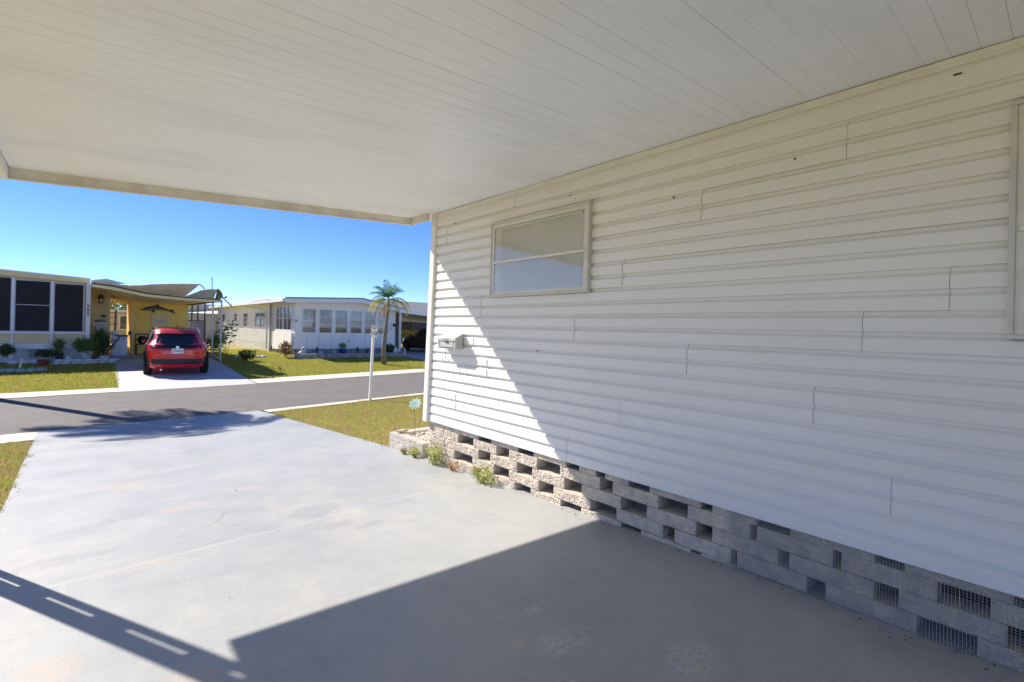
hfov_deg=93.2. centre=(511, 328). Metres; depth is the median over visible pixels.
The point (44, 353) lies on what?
potted plant
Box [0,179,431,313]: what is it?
sky
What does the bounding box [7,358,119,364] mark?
stone edging
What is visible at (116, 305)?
shrub
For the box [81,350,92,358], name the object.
flower pot
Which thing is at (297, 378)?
gutter
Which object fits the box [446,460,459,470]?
weed
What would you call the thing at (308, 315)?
window
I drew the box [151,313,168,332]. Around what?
door
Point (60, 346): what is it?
potted plant
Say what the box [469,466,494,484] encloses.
weed
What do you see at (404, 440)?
block planter
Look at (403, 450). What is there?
weed
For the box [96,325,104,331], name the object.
wall mailbox
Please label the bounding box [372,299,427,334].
mobile home
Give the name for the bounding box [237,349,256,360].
shrub
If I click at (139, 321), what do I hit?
storage shed
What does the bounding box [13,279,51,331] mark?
window
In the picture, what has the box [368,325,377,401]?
post
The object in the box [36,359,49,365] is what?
flower pot
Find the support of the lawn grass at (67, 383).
on the ground at (886, 588)
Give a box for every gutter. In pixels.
[0,388,119,398]
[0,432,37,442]
[250,369,424,382]
[264,393,423,411]
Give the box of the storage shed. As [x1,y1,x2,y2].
[111,295,187,353]
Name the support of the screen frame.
on the carport slab at (133, 356)
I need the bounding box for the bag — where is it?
[137,336,148,343]
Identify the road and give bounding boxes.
[0,372,424,434]
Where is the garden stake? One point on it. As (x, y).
(415, 403)
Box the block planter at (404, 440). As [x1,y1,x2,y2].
[389,427,428,457]
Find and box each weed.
[400,447,407,453]
[407,446,419,457]
[425,442,443,465]
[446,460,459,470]
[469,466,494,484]
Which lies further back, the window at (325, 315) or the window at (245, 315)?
the window at (245, 315)
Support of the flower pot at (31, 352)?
on the ground at (886, 588)
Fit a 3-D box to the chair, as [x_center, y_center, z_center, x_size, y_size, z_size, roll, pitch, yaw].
[-15.930,0.663,20.870,0.480,0.900,0.470,1,0,-41]
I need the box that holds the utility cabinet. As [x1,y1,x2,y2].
[111,335,128,356]
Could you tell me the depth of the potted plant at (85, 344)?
17.64 m
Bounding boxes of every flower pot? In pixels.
[8,354,14,359]
[28,349,39,357]
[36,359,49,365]
[54,353,63,358]
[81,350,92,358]
[338,343,347,352]
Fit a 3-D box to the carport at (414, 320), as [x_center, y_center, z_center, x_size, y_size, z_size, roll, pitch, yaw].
[-4.864,0.189,35.167,13.012,2.610,10.660,1,0,-41]
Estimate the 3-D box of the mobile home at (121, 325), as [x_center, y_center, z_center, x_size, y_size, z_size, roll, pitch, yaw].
[-28.945,-0.229,35.731,1.952,2.188,8.500,1,0,-41]
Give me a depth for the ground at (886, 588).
7.91 m
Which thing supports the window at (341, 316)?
in the mobile home at (326, 325)
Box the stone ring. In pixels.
[0,367,47,372]
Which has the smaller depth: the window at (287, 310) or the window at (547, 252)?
the window at (547, 252)
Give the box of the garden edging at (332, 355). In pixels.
[295,352,406,358]
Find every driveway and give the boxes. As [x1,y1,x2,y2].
[0,410,1023,681]
[114,358,255,391]
[401,347,425,359]
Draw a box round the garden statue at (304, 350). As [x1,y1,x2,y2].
[301,347,306,353]
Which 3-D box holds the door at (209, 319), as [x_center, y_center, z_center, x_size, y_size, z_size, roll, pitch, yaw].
[-23.484,0.006,37.834,0.645,1.789,0.110,1,0,-41]
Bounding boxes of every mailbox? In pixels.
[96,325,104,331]
[437,332,462,361]
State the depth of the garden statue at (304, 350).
23.04 m
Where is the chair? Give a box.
[134,333,148,354]
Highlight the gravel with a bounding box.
[408,431,428,441]
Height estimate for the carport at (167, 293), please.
3.082 m
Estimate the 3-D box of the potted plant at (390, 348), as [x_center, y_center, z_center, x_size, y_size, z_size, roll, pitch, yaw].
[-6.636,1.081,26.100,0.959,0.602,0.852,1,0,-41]
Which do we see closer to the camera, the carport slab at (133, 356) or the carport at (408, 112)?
the carport at (408, 112)
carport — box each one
[0,0,1023,225]
[91,279,231,360]
[395,309,426,351]
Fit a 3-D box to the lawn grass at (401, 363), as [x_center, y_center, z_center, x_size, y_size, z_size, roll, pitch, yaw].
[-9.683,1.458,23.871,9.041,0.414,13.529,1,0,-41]
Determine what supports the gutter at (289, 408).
on the ground at (886, 588)
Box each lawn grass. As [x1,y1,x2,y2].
[0,363,119,393]
[0,439,34,511]
[207,349,424,379]
[271,394,428,446]
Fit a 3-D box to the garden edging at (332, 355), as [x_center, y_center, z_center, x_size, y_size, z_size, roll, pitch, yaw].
[-7.873,1.306,24.327,5.723,0.330,0.250,1,0,-41]
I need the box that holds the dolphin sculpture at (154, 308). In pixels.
[140,304,174,312]
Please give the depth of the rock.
6.27 m
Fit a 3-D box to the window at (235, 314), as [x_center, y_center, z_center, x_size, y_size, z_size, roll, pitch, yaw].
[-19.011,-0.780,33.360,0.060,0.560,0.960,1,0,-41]
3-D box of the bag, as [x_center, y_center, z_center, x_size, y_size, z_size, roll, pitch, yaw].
[-15.906,0.479,20.895,0.397,0.338,0.317,1,0,-41]
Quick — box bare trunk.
[110,310,116,335]
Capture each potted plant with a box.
[0,343,17,356]
[33,349,56,357]
[45,337,70,357]
[70,336,101,353]
[90,327,117,358]
[379,343,396,352]
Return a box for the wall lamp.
[98,294,103,302]
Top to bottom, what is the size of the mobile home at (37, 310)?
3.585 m
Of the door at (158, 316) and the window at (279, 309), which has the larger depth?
the window at (279, 309)
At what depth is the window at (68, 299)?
17.92 m
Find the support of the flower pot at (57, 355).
on the ground at (886, 588)
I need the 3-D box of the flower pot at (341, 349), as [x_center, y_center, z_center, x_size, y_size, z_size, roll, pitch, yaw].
[-8.536,0.967,24.438,0.479,0.596,0.440,1,0,-41]
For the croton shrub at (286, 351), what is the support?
on the ground at (886, 588)
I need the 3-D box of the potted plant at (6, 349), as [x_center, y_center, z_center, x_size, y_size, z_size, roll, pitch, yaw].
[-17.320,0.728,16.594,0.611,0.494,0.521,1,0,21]
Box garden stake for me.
[409,398,421,409]
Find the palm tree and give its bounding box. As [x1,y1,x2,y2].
[369,280,409,364]
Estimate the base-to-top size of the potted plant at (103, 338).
1.438 m
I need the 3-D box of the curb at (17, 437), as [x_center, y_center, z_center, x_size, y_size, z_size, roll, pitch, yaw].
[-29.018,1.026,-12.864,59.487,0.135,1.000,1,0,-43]
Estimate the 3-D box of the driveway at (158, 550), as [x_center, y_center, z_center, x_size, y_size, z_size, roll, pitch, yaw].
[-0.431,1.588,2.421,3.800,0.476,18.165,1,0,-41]
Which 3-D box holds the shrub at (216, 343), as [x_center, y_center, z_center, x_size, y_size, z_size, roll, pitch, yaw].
[-14.144,0.727,23.015,0.912,1.009,0.933,1,0,-41]
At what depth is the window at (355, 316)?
25.89 m
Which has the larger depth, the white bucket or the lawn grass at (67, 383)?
the white bucket
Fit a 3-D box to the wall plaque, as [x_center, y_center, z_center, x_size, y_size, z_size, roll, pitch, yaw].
[-16.774,-0.257,19.750,0.480,0.270,0.080,1,0,-41]
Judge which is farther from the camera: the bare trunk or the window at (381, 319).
the bare trunk
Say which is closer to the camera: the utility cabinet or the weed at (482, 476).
the weed at (482, 476)
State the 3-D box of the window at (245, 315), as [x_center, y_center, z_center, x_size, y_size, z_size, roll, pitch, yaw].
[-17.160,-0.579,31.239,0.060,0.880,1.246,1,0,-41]
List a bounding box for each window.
[0,276,11,331]
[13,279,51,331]
[53,283,84,331]
[119,315,126,329]
[234,313,237,320]
[243,313,248,326]
[255,312,265,326]
[276,306,282,329]
[283,305,292,330]
[302,308,315,332]
[319,309,332,332]
[335,310,347,332]
[350,310,361,333]
[364,311,375,333]
[377,312,388,333]
[489,200,593,297]
[1006,98,1023,339]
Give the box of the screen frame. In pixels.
[188,304,205,339]
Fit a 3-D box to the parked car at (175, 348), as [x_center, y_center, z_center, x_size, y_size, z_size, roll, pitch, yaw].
[-12.146,0.674,17.504,2.016,1.628,4.458,1,0,-36]
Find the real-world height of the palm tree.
3.947 m
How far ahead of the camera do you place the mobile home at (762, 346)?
2.74 m
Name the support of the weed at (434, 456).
on the driveway at (158, 550)
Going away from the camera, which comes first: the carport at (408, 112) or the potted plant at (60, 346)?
the carport at (408, 112)
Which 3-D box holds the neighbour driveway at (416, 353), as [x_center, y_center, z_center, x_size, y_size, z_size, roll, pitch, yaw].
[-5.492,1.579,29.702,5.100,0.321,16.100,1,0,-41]
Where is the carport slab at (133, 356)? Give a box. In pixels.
[109,350,211,358]
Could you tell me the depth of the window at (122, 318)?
32.71 m
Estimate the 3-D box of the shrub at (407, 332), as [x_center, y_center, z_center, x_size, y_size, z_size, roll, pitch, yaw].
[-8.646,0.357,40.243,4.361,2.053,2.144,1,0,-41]
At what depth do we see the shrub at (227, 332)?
23.07 m
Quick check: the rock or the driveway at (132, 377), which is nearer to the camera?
the rock
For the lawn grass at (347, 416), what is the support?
on the ground at (886, 588)
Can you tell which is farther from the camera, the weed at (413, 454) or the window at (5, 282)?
the window at (5, 282)
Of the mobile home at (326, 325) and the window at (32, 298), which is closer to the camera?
the window at (32, 298)
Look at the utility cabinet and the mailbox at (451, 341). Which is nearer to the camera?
the mailbox at (451, 341)
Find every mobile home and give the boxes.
[0,269,110,361]
[110,309,126,341]
[188,304,218,339]
[208,297,404,354]
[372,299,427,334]
[422,36,1023,672]
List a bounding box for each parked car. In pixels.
[142,325,208,373]
[402,328,426,349]
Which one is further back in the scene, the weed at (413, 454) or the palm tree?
the palm tree
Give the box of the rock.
[395,429,407,432]
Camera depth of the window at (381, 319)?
26.87 m
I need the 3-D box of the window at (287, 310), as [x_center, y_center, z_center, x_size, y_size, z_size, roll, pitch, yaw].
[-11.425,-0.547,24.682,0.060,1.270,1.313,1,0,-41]
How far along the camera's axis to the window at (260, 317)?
28.59 m
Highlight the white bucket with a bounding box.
[109,331,118,334]
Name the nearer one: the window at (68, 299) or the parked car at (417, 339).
the window at (68, 299)
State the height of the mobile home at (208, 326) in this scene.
2.906 m
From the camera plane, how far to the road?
11.23 m
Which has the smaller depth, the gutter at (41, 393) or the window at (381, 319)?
the gutter at (41, 393)
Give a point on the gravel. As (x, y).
(426, 437)
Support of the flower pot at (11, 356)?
on the ground at (886, 588)
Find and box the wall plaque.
[93,319,107,325]
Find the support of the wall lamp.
attached to the mobile home at (37, 310)
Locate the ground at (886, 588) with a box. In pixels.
[0,342,1023,639]
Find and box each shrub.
[110,301,126,309]
[206,334,223,353]
[213,315,238,354]
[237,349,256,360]
[276,340,293,357]
[401,330,418,342]
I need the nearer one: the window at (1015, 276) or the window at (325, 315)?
the window at (1015, 276)
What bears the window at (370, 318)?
in the mobile home at (326, 325)
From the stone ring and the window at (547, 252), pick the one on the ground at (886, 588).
the stone ring
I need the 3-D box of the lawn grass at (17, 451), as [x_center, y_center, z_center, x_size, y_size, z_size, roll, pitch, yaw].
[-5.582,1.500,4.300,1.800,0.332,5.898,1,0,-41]
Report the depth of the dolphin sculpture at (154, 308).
21.79 m
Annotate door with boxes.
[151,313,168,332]
[206,317,215,339]

